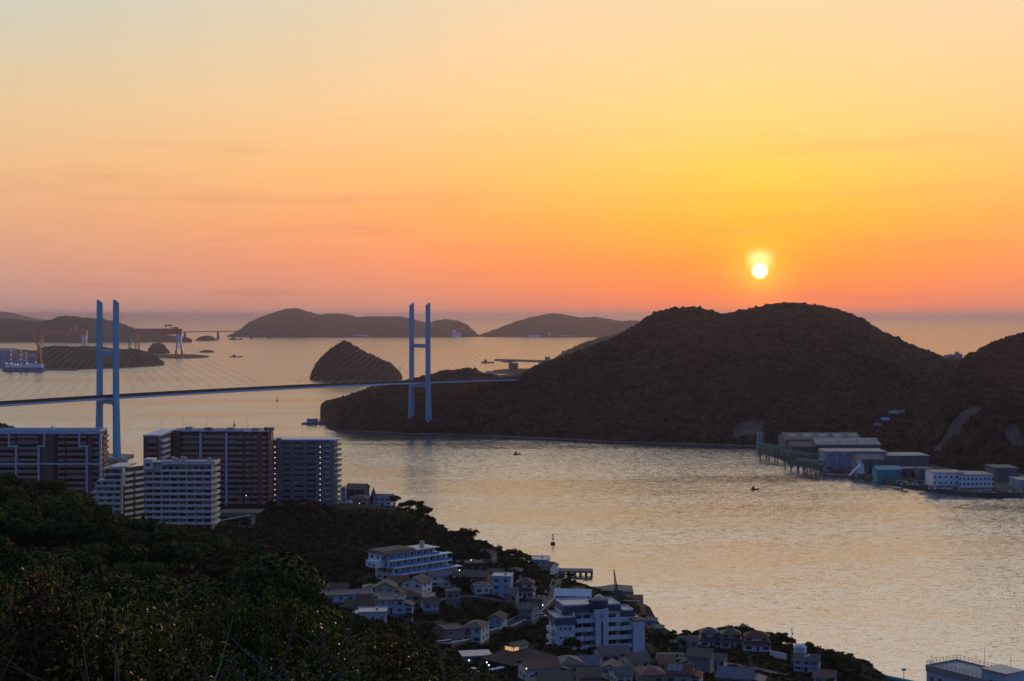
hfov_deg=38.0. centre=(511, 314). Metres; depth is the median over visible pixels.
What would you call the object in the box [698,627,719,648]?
house
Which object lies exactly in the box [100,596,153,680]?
leafy shrub
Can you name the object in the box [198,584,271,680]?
leafy shrub
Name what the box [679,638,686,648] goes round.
evergreen tree
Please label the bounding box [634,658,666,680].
house
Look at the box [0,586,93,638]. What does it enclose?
leafy shrub
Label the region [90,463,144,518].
apartment block
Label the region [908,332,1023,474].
woodland
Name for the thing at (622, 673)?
house
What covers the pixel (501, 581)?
house
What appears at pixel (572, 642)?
evergreen tree
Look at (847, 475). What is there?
barge
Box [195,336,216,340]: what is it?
island
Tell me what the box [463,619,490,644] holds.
house
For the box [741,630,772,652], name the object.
house
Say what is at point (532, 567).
broadleaf tree
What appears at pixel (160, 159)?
sky
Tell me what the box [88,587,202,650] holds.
leafy shrub
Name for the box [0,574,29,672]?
leafy shrub
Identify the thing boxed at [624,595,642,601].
dock
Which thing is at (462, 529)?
evergreen tree
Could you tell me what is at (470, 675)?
leafy shrub
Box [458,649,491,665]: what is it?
hall annex
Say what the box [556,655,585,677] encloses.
house
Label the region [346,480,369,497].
house
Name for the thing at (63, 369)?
quay arm
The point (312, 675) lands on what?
leafy shrub
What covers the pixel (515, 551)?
broadleaf tree
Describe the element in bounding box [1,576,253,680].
leafy shrub
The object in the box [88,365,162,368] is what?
hill
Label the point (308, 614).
leafy shrub
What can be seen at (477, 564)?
house
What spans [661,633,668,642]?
broadleaf tree
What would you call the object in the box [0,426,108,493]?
apartment block
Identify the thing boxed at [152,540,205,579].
evergreen tree
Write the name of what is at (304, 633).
leafy shrub
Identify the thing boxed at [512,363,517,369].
headland building
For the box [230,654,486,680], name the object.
bare shrub
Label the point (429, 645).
undergrowth
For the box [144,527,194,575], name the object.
evergreen tree
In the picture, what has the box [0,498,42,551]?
evergreen tree
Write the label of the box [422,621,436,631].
evergreen tree
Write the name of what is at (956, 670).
terrace building
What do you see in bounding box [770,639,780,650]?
evergreen tree
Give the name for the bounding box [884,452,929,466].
warehouse
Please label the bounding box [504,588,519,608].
house
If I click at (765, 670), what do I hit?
road
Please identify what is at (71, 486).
window
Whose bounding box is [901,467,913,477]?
warehouse
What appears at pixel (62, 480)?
evergreen tree
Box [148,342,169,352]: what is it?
woodland
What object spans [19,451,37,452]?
window
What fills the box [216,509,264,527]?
building
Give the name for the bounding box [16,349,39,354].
hill
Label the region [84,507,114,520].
evergreen tree
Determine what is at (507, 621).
guard rail
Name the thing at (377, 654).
leafy shrub
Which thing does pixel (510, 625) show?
guard rail
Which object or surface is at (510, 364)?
headland building
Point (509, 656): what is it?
brown hall
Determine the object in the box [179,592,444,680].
bare shrub
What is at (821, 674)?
house
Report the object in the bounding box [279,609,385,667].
leafy shrub
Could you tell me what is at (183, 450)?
window
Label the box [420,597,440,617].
house
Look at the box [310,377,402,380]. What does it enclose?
island
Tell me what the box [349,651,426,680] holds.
leafy shrub
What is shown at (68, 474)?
window
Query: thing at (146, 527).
evergreen tree
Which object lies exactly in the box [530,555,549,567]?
house
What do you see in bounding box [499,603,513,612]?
evergreen tree
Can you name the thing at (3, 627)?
reddish shrub
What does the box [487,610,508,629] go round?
house
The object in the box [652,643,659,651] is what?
broadleaf tree
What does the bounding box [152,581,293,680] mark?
bare shrub
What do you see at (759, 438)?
conveyor house
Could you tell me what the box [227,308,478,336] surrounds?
island
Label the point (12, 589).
leafy shrub
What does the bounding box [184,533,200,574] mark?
evergreen tree
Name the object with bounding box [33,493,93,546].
evergreen tree
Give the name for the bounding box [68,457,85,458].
window
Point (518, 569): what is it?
house
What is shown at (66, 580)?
leafy shrub
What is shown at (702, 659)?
house
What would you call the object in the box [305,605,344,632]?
evergreen tree
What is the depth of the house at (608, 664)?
440.51 m
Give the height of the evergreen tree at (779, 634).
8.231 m
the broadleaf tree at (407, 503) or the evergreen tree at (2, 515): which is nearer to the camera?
the evergreen tree at (2, 515)
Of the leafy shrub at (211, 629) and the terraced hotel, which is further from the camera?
the terraced hotel
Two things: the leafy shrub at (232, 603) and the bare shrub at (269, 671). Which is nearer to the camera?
the bare shrub at (269, 671)
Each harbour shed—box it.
[553,588,592,598]
[565,586,585,588]
[639,612,647,617]
[643,617,657,624]
[645,625,654,630]
[654,624,664,633]
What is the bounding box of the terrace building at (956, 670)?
[926,647,1023,680]
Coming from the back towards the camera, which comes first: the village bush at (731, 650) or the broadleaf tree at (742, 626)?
the broadleaf tree at (742, 626)
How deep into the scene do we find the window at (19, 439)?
791.39 m
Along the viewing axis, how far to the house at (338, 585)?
566.52 m
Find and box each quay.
[107,453,133,462]
[756,446,1023,496]
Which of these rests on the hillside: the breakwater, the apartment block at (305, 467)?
the apartment block at (305, 467)
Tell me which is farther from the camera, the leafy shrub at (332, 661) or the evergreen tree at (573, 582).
the evergreen tree at (573, 582)
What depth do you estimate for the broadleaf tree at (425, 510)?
821.98 m
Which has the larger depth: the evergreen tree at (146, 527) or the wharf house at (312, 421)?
the wharf house at (312, 421)
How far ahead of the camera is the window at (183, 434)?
831.39 m
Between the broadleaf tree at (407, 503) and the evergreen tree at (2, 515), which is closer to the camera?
the evergreen tree at (2, 515)
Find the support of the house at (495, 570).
on the hillside
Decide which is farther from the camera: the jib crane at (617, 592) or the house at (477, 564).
the jib crane at (617, 592)
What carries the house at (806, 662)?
on the hillside
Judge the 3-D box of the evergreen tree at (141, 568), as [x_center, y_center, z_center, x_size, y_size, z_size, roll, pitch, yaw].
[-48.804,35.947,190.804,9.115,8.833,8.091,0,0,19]
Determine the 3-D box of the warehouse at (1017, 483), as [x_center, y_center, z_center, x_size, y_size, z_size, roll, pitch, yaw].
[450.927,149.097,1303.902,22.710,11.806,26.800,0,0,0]
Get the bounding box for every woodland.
[0,422,575,589]
[41,346,163,368]
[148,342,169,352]
[310,340,401,380]
[321,302,959,451]
[553,334,618,358]
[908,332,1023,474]
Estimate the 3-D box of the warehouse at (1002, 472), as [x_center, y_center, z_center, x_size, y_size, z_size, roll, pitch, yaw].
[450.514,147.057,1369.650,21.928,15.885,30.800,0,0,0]
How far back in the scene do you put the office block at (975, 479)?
1306.27 m
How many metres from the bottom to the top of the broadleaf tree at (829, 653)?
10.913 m
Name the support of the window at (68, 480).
in the apartment block at (76, 459)
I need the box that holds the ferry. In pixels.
[228,334,242,339]
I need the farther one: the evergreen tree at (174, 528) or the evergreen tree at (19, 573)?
the evergreen tree at (174, 528)
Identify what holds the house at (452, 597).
on the hillside
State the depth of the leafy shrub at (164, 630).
31.25 m
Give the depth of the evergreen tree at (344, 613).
293.97 m
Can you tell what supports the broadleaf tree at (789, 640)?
on the hillside
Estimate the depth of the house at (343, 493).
874.00 m
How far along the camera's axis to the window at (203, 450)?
831.39 m
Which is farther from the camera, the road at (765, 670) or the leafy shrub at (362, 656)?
the road at (765, 670)
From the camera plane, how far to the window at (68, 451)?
791.39 m
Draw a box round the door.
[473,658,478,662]
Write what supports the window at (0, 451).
in the apartment block at (76, 459)
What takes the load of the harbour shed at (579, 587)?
on the hillside
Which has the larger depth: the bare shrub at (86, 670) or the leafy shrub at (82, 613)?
the leafy shrub at (82, 613)
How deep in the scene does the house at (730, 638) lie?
619.51 m
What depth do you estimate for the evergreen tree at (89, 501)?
247.54 m
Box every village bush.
[375,618,384,625]
[443,604,452,609]
[455,658,463,662]
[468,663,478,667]
[725,648,734,652]
[771,672,780,679]
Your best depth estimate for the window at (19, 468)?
791.39 m
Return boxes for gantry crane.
[39,326,87,346]
[135,325,182,353]
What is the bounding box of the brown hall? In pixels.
[479,640,555,671]
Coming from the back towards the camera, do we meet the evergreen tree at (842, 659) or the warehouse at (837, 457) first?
the warehouse at (837, 457)
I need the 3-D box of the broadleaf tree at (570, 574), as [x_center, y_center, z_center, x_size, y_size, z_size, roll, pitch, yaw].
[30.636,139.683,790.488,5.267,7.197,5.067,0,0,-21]
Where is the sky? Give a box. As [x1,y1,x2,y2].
[0,0,1023,318]
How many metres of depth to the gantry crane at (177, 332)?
5694.00 m
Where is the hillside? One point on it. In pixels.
(484, 608)
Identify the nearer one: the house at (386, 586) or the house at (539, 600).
the house at (386, 586)
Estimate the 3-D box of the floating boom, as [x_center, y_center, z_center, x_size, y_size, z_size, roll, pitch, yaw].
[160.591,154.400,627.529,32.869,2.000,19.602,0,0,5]
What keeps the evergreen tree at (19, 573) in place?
on the hillside
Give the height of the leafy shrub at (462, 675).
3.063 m
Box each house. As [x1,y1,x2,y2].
[301,419,324,423]
[324,577,348,589]
[324,588,385,606]
[339,593,374,609]
[340,486,347,499]
[343,494,370,504]
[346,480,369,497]
[353,606,386,623]
[362,584,374,592]
[370,487,394,508]
[373,578,403,594]
[377,594,414,621]
[384,570,407,586]
[399,583,421,609]
[401,573,432,596]
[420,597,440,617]
[426,570,455,587]
[428,620,443,633]
[438,623,469,641]
[445,588,460,608]
[451,559,485,569]
[452,570,468,576]
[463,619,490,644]
[466,570,492,586]
[471,582,490,595]
[480,549,497,563]
[487,568,505,582]
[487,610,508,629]
[490,572,513,597]
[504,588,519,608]
[509,567,523,578]
[515,577,536,601]
[516,657,570,679]
[517,602,539,626]
[525,670,573,680]
[527,595,545,608]
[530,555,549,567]
[541,561,558,576]
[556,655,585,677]
[573,666,607,680]
[578,655,599,666]
[592,639,630,668]
[601,655,621,680]
[608,659,634,680]
[619,651,651,676]
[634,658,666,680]
[657,655,675,669]
[663,662,704,680]
[669,635,699,647]
[679,647,715,672]
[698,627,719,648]
[714,653,728,666]
[714,665,767,680]
[719,628,741,648]
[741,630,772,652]
[757,433,763,450]
[792,652,821,672]
[812,668,837,680]
[897,410,904,415]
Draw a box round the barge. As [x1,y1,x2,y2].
[826,474,855,476]
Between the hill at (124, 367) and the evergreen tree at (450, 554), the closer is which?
the evergreen tree at (450, 554)
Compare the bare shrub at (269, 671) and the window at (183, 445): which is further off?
the window at (183, 445)
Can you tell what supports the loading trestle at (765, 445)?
in the sea
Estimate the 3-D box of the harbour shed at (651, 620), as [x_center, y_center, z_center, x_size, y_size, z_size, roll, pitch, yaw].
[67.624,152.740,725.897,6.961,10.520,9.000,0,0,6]
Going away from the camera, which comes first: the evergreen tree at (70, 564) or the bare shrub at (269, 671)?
the bare shrub at (269, 671)
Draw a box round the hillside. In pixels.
[0,426,891,680]
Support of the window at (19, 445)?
in the apartment block at (76, 459)
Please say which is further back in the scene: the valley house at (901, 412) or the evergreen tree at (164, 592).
the valley house at (901, 412)
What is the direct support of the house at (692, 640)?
on the hillside
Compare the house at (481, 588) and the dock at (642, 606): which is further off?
the dock at (642, 606)
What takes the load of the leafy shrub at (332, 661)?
on the hillside
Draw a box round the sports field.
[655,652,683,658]
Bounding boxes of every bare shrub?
[0,617,294,680]
[0,643,18,680]
[6,640,342,680]
[76,595,88,680]
[121,617,258,680]
[144,606,359,680]
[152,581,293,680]
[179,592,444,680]
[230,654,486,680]
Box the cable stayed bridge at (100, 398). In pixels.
[0,300,519,460]
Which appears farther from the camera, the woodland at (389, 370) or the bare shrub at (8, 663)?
the woodland at (389, 370)
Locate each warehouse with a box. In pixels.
[818,448,886,470]
[851,454,884,476]
[871,466,901,481]
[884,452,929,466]
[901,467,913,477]
[914,467,932,479]
[984,464,1018,480]
[1009,477,1023,489]
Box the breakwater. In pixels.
[495,359,544,361]
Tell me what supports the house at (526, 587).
on the hillside
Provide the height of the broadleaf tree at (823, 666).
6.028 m
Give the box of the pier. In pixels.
[558,568,592,576]
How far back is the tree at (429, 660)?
98.05 m
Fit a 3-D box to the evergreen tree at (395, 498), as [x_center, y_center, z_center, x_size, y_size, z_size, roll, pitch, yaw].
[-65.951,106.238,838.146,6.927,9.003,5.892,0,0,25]
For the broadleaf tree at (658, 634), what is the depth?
619.39 m
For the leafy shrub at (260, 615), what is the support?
on the hillside
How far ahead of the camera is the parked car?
424.06 m
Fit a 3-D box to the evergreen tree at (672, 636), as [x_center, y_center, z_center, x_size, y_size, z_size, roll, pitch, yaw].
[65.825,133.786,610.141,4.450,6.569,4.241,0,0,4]
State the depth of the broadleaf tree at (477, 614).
549.20 m
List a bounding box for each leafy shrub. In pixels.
[0,560,61,671]
[0,565,114,628]
[0,566,102,626]
[0,571,30,611]
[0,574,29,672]
[0,580,195,680]
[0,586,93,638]
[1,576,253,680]
[3,594,115,636]
[29,571,111,680]
[73,589,113,614]
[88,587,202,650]
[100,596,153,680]
[108,604,202,652]
[115,602,195,636]
[142,598,187,676]
[162,643,250,680]
[164,623,226,668]
[165,606,283,637]
[172,585,304,637]
[173,621,384,680]
[177,591,240,679]
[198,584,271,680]
[214,608,373,679]
[222,585,341,643]
[232,604,368,679]
[238,578,302,658]
[249,594,357,654]
[249,668,304,680]
[252,570,330,679]
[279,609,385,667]
[286,638,406,680]
[325,642,382,665]
[341,623,441,680]
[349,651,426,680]
[366,625,424,680]
[410,655,436,680]
[440,673,487,680]
[446,669,501,680]
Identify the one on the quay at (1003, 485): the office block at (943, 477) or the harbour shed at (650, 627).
the office block at (943, 477)
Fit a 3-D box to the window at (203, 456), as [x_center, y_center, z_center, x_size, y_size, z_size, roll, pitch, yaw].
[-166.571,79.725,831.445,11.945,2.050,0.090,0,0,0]
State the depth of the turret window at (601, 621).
523.59 m
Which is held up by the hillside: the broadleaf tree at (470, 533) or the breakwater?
the broadleaf tree at (470, 533)
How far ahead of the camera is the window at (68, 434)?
791.39 m
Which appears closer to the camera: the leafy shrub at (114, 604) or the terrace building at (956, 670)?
the leafy shrub at (114, 604)
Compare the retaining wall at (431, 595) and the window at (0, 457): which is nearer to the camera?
the retaining wall at (431, 595)
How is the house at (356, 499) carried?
on the hillside
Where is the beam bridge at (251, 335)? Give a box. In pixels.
[183,331,290,338]
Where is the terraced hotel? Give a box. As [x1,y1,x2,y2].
[366,541,462,579]
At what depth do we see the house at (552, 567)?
801.99 m
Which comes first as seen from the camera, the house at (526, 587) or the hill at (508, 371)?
the house at (526, 587)
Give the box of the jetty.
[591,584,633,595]
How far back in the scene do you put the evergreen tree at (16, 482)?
276.87 m
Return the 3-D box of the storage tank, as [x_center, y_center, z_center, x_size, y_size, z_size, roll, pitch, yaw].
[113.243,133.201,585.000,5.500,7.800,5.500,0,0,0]
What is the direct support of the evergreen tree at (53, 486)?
on the hillside
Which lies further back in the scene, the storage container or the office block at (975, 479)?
the office block at (975, 479)
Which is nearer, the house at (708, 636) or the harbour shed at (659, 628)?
the house at (708, 636)
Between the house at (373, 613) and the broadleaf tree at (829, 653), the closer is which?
the house at (373, 613)
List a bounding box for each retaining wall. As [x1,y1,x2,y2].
[421,592,434,606]
[770,650,786,660]
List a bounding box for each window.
[0,451,14,452]
[0,457,14,458]
[0,468,14,469]
[19,434,37,435]
[19,439,37,440]
[19,445,36,446]
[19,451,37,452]
[19,457,37,458]
[19,468,37,469]
[19,474,37,475]
[68,434,85,435]
[68,439,85,440]
[68,451,85,452]
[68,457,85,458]
[68,468,85,469]
[68,474,85,475]
[68,480,85,481]
[68,485,85,487]
[183,434,198,435]
[183,439,198,440]
[183,445,198,446]
[183,450,198,451]
[203,434,224,435]
[203,439,224,440]
[203,445,224,446]
[203,450,224,451]
[203,456,224,457]
[505,646,512,650]
[601,621,602,645]
[621,639,627,643]
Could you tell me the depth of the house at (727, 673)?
471.72 m
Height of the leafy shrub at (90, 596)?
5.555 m
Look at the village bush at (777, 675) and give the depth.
501.39 m
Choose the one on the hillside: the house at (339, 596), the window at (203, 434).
the house at (339, 596)
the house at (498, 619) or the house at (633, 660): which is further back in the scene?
the house at (498, 619)
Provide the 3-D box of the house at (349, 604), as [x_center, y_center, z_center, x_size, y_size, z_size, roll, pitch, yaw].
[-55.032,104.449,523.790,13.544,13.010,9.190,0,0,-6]
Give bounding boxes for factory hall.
[778,432,860,450]
[787,441,819,458]
[809,438,880,458]
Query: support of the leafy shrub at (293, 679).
on the hillside
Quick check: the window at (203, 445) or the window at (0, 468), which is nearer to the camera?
the window at (0, 468)
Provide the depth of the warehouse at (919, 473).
1365.89 m
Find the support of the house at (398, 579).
on the hillside
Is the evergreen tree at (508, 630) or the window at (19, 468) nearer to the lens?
the evergreen tree at (508, 630)
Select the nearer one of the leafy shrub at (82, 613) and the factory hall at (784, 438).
the leafy shrub at (82, 613)
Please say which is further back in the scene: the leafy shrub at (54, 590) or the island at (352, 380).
the island at (352, 380)
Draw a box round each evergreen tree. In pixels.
[0,472,17,482]
[0,484,17,502]
[0,484,30,503]
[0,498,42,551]
[0,508,7,521]
[0,533,41,578]
[0,563,70,600]
[3,479,37,486]
[14,478,67,495]
[25,550,63,572]
[28,549,90,596]
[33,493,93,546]
[33,493,96,517]
[50,479,69,493]
[67,570,234,623]
[68,489,97,506]
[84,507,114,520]
[91,504,112,512]
[98,561,169,578]
[114,513,126,523]
[123,518,159,525]
[130,519,157,533]
[137,524,169,532]
[142,552,335,631]
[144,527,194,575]
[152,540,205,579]
[156,523,190,531]
[160,523,185,533]
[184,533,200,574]
[186,542,213,578]
[214,523,232,531]
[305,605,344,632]
[333,610,350,615]
[342,617,354,633]
[348,634,392,653]
[349,617,374,631]
[389,495,400,508]
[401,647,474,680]
[404,612,414,621]
[411,501,423,517]
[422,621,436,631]
[440,549,455,557]
[458,528,466,540]
[482,642,494,649]
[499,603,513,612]
[501,626,514,640]
[521,554,531,560]
[523,635,536,644]
[533,569,544,586]
[563,637,579,650]
[566,579,576,585]
[667,633,677,646]
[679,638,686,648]
[682,630,691,634]
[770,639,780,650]
[775,632,787,645]
[802,642,814,650]
[837,656,850,663]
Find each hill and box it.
[0,311,44,321]
[0,316,191,342]
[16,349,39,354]
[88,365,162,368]
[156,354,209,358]
[320,404,764,443]
[492,368,529,373]
[931,400,1023,451]
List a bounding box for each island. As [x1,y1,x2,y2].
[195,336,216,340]
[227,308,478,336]
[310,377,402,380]
[478,313,639,336]
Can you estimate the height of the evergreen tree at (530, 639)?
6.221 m
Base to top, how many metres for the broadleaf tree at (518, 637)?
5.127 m
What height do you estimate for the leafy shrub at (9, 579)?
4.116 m
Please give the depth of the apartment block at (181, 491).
720.98 m
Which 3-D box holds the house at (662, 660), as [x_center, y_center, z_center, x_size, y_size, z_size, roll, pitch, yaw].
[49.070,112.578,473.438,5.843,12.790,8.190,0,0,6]
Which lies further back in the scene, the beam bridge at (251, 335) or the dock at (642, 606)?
the beam bridge at (251, 335)
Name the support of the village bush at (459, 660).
on the hillside
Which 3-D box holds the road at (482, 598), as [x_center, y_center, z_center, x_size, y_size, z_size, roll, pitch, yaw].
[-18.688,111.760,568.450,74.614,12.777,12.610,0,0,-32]
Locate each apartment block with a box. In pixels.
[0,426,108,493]
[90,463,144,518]
[143,415,274,504]
[144,456,219,528]
[273,422,341,505]
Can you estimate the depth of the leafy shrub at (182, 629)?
29.43 m
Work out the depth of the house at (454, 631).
500.87 m
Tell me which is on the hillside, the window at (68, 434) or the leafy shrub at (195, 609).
the leafy shrub at (195, 609)
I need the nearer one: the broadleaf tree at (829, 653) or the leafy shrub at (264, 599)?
the leafy shrub at (264, 599)
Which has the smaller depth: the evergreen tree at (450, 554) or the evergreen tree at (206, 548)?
the evergreen tree at (206, 548)
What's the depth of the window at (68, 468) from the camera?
791.39 m
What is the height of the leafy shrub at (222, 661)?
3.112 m
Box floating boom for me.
[884,674,913,680]
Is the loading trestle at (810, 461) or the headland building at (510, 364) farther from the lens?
the headland building at (510, 364)
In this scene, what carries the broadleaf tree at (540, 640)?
on the hillside
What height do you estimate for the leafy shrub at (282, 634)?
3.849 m
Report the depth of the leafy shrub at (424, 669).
42.66 m
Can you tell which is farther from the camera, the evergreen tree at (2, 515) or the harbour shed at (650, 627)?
the harbour shed at (650, 627)
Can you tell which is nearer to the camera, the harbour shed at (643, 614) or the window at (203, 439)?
the harbour shed at (643, 614)
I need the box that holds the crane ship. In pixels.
[2,328,44,370]
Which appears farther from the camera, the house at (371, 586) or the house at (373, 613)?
the house at (371, 586)
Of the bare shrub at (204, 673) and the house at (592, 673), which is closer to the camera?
the bare shrub at (204, 673)
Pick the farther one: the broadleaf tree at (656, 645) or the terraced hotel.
the terraced hotel
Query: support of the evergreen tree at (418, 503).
on the hillside
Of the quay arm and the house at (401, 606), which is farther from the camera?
the quay arm
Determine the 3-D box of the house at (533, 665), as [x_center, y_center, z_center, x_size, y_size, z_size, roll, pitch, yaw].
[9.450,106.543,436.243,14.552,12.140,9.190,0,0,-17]
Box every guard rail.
[436,579,552,642]
[451,577,566,641]
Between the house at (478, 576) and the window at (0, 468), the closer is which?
the house at (478, 576)
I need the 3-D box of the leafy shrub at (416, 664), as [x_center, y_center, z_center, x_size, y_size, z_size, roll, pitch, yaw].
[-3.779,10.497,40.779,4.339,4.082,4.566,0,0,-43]
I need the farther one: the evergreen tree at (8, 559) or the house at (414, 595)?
the house at (414, 595)
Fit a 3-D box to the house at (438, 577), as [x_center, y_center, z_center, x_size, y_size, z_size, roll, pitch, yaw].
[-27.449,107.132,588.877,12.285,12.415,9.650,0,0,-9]
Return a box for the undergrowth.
[16,505,884,680]
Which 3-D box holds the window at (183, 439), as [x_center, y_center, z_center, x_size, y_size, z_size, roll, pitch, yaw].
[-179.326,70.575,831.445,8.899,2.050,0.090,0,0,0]
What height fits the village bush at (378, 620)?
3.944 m
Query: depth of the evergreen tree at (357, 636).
152.56 m
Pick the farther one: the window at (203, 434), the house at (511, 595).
the window at (203, 434)
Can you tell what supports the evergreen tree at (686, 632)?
on the hillside
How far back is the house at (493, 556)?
665.92 m
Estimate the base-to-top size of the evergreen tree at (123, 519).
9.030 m
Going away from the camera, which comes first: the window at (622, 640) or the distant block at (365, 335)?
the window at (622, 640)
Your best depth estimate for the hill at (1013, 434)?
1532.77 m
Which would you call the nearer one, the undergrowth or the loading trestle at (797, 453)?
the undergrowth
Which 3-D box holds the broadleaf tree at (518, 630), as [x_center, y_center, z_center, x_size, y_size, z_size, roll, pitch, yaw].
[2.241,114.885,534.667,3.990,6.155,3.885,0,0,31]
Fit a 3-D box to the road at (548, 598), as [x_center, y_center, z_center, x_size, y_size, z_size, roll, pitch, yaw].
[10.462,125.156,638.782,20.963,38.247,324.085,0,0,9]
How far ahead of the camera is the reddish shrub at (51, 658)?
18.88 m
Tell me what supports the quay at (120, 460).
in the sea
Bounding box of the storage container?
[995,489,1002,492]
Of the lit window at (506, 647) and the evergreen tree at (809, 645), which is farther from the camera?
the evergreen tree at (809, 645)
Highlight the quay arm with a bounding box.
[45,369,78,370]
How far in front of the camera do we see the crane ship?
4085.95 m
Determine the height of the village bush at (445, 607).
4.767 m
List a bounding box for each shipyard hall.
[0,348,17,365]
[12,354,39,364]
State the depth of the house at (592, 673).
426.42 m
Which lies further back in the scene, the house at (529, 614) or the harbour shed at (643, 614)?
the harbour shed at (643, 614)
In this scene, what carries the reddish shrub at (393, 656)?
on the hillside
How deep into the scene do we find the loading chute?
1400.76 m
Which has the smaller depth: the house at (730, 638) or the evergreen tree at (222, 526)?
the house at (730, 638)
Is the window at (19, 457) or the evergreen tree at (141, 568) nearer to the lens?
the evergreen tree at (141, 568)
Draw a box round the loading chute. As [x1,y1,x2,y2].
[849,464,860,475]
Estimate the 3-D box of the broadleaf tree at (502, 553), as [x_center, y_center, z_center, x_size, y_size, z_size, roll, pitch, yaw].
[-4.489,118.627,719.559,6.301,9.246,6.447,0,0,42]
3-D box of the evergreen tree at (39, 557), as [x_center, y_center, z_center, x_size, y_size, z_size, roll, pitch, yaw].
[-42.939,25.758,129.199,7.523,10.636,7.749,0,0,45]
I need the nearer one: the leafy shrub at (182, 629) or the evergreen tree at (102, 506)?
the leafy shrub at (182, 629)
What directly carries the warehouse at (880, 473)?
on the quay at (1003, 485)
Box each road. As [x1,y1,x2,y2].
[436,579,562,647]
[440,595,518,606]
[727,662,789,676]
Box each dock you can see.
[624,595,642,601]
[637,602,645,611]
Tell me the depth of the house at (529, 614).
560.42 m
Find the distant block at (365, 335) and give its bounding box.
[353,334,368,336]
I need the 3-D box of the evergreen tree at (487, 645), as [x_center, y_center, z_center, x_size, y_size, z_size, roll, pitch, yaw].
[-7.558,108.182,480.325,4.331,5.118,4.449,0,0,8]
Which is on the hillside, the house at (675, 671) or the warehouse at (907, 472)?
the house at (675, 671)
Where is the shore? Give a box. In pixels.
[335,429,755,447]
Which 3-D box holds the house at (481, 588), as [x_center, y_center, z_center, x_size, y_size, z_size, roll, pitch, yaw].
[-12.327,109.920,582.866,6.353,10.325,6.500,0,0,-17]
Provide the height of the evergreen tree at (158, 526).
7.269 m
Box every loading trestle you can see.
[756,443,787,460]
[782,450,819,470]
[796,457,826,474]
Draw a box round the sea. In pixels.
[0,319,1023,680]
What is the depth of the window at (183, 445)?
831.39 m
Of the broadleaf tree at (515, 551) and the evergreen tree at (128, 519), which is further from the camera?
the broadleaf tree at (515, 551)
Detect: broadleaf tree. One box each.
[401,499,415,513]
[418,505,432,519]
[459,528,479,538]
[474,611,482,618]
[497,550,509,556]
[511,548,523,556]
[513,627,523,633]
[514,633,522,640]
[518,563,529,572]
[525,565,539,569]
[536,637,545,647]
[565,571,574,578]
[575,642,582,649]
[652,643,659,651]
[654,632,662,639]
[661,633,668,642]
[735,623,754,636]
[783,636,794,649]
[818,649,837,661]
[820,663,828,668]
[836,659,859,672]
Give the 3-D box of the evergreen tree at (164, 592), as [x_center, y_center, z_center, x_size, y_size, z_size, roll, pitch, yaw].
[-16.044,15.534,64.613,6.582,8.785,6.893,0,0,36]
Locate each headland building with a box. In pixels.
[508,359,511,369]
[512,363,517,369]
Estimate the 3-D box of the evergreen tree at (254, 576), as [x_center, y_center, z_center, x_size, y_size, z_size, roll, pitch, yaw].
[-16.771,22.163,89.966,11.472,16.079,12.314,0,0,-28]
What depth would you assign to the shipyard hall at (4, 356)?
4500.00 m
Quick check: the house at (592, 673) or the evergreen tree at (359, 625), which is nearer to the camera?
the evergreen tree at (359, 625)
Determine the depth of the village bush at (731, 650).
599.88 m
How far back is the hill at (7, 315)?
18622.38 m
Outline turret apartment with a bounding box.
[546,594,645,651]
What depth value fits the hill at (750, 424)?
1804.76 m
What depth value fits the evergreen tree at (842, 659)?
579.88 m
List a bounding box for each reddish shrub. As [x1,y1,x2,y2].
[0,566,86,680]
[0,568,97,680]
[348,619,425,680]
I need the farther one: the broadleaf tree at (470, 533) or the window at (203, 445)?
the window at (203, 445)
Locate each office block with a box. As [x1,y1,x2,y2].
[924,469,963,486]
[958,471,993,487]
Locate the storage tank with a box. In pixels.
[793,644,806,663]
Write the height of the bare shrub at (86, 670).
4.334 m
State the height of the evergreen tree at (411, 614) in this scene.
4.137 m
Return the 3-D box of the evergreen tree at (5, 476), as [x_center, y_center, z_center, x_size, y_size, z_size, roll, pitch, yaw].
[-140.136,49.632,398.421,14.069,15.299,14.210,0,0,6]
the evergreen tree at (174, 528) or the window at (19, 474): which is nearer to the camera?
the evergreen tree at (174, 528)
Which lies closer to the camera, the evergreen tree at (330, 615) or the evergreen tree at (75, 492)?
the evergreen tree at (330, 615)
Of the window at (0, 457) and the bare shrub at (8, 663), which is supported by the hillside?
the bare shrub at (8, 663)
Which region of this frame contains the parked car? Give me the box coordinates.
[469,667,479,674]
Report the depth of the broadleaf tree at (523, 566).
698.75 m
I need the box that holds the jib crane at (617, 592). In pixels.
[613,570,621,604]
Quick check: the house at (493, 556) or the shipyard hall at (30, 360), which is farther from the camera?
the shipyard hall at (30, 360)
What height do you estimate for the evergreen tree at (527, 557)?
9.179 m
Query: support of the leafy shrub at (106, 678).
on the hillside
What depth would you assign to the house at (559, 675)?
407.14 m
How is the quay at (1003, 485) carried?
on the sea

